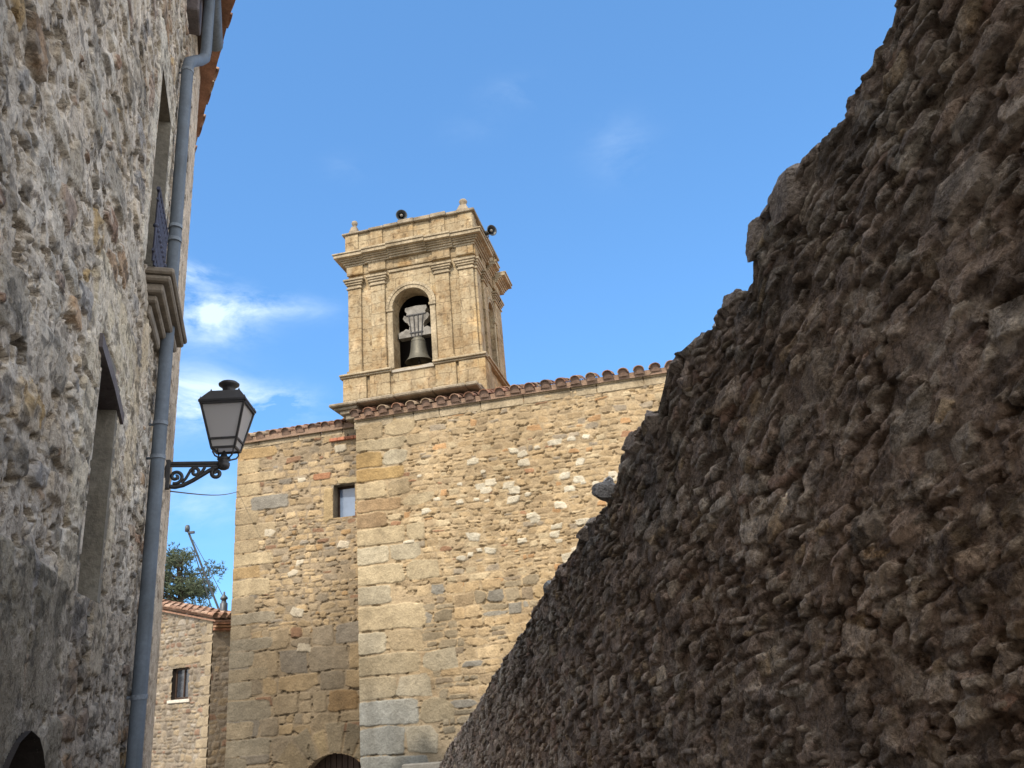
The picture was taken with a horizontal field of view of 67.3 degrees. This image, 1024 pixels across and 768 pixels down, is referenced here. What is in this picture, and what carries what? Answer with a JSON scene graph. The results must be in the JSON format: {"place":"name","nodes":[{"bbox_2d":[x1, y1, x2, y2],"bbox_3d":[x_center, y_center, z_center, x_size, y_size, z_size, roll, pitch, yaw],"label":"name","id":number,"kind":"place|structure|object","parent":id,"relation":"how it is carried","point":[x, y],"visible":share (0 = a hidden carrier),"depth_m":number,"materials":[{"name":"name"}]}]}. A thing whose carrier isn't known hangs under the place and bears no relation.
{"place":"outdoors","nodes":[
{"label":"outdoors","id":0,"kind":"place"},
{"bbox_2d":[151,592,230,767],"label":"house","id":1,"kind":"structure","parent":0,"point":[190,722],"depth_m":19.76,"materials":[{"name":"stone"}]},
{"bbox_2d":[167,667,189,703],"bbox_3d":[-8.555,7.835,20.106,1.010,0.910,0.350,-19,-24,33],"label":"window","id":2,"kind":"structure","parent":1,"relation":"in","point":[180,679],"depth_m":20.18,"materials":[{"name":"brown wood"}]},
{"bbox_2d":[185,525,222,608],"bbox_3d":[-9.067,6.362,22.451,2.089,5.331,4.458,-1,-21,-10],"label":"mast","id":3,"kind":"object","parent":1,"relation":"attached to","point":[187,529],"visible":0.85,"depth_m":24.64,"materials":[{"name":"metal"}]},
{"bbox_2d":[164,0,895,610],"label":"sky","id":4,"kind":"structure","parent":0,"point":[621,156],"materials":[{"name":"blue"}]},
{"bbox_3d":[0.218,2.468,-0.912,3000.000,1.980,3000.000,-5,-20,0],"label":"ground","id":5,"kind":"structure","parent":0,"visible":0},
{"bbox_2d":[0,0,235,767],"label":"stone house","id":6,"kind":"structure","parent":5,"relation":"on","point":[103,103],"depth_m":2.99,"materials":[{"name":"grey stone"}]},
{"bbox_2d":[170,491,237,495],"bbox_3d":[-4.036,1.483,10.607,0.012,2.311,9.872,1,-21,-17],"label":"overhead cable","id":7,"kind":"object","parent":6,"relation":"attached to","point":[199,494],"visible":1,"depth_m":7.63,"materials":[{"name":"black metal"}]},
{"bbox_2d":[165,380,255,489],"bbox_3d":[-2.227,0.376,5.693,0.561,0.829,0.338,-3,-20,-6],"label":"street lamp","id":8,"kind":"object","parent":6,"relation":"attached to","point":[228,412],"visible":1,"depth_m":5.61,"materials":[{"name":"black metal"}]},
{"bbox_2d":[163,542,227,606],"bbox_3d":[-12.136,9.756,26.210,4.415,9.070,4.719,-5,-20,0],"label":"pine tree","id":9,"kind":"object","parent":5,"relation":"on","point":[183,587],"visible":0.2,"depth_m":26.95,"materials":[{"name":"green plant"}]},
{"bbox_2d":[225,360,671,767],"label":"church","id":10,"kind":"structure","parent":5,"relation":"on","point":[392,574],"depth_m":13.81,"materials":[{"name":"stone"}]},
{"bbox_2d":[309,753,360,767],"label":"door","id":11,"kind":"structure","parent":10,"relation":"in","point":[334,760],"depth_m":13.58,"materials":[{"name":"brown wood"}]},
{"bbox_2d":[331,482,354,517],"bbox_3d":[-3.204,2.293,14.998,0.570,0.800,0.290,-9,-21,10],"label":"window","id":12,"kind":"structure","parent":10,"relation":"in","point":[343,494],"depth_m":15.05,"materials":[{"name":"glass"}]},
{"bbox_2d":[329,199,511,424],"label":"bell tower","id":13,"kind":"structure","parent":10,"relation":"on","point":[444,266],"depth_m":16.57,"materials":[{"name":"stone"}]},
{"bbox_2d":[396,210,406,219],"bbox_3d":[-2.482,-3.692,17.411,0.252,0.440,0.292,-5,-20,0],"label":"loudspeaker","id":14,"kind":"object","parent":13,"relation":"on","point":[401,214],"visible":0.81,"depth_m":17.39,"materials":[{"name":"metal"}]},
{"bbox_2d":[398,305,432,365],"bbox_3d":[-2.031,-1.047,16.589,0.600,1.350,0.924,16,-29,-45],"label":"bell","id":15,"kind":"object","parent":13,"relation":"hanging from","point":[416,319],"visible":0.94,"depth_m":16.56,"materials":[{"name":"grey metal"}]},
{"bbox_2d":[484,225,496,237],"bbox_3d":[-0.582,-3.460,17.625,0.453,0.264,0.277,-15,-22,25],"label":"loudspeaker","id":16,"kind":"object","parent":13,"relation":"attached to","point":[491,230],"visible":0.96,"depth_m":17.61,"materials":[{"name":"metal"}]},
{"bbox_2d":[438,0,1023,767],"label":"ruined wall","id":17,"kind":"structure","parent":5,"relation":"on","point":[800,540],"depth_m":2.40,"materials":[{"name":"brown stone"}]}
]}

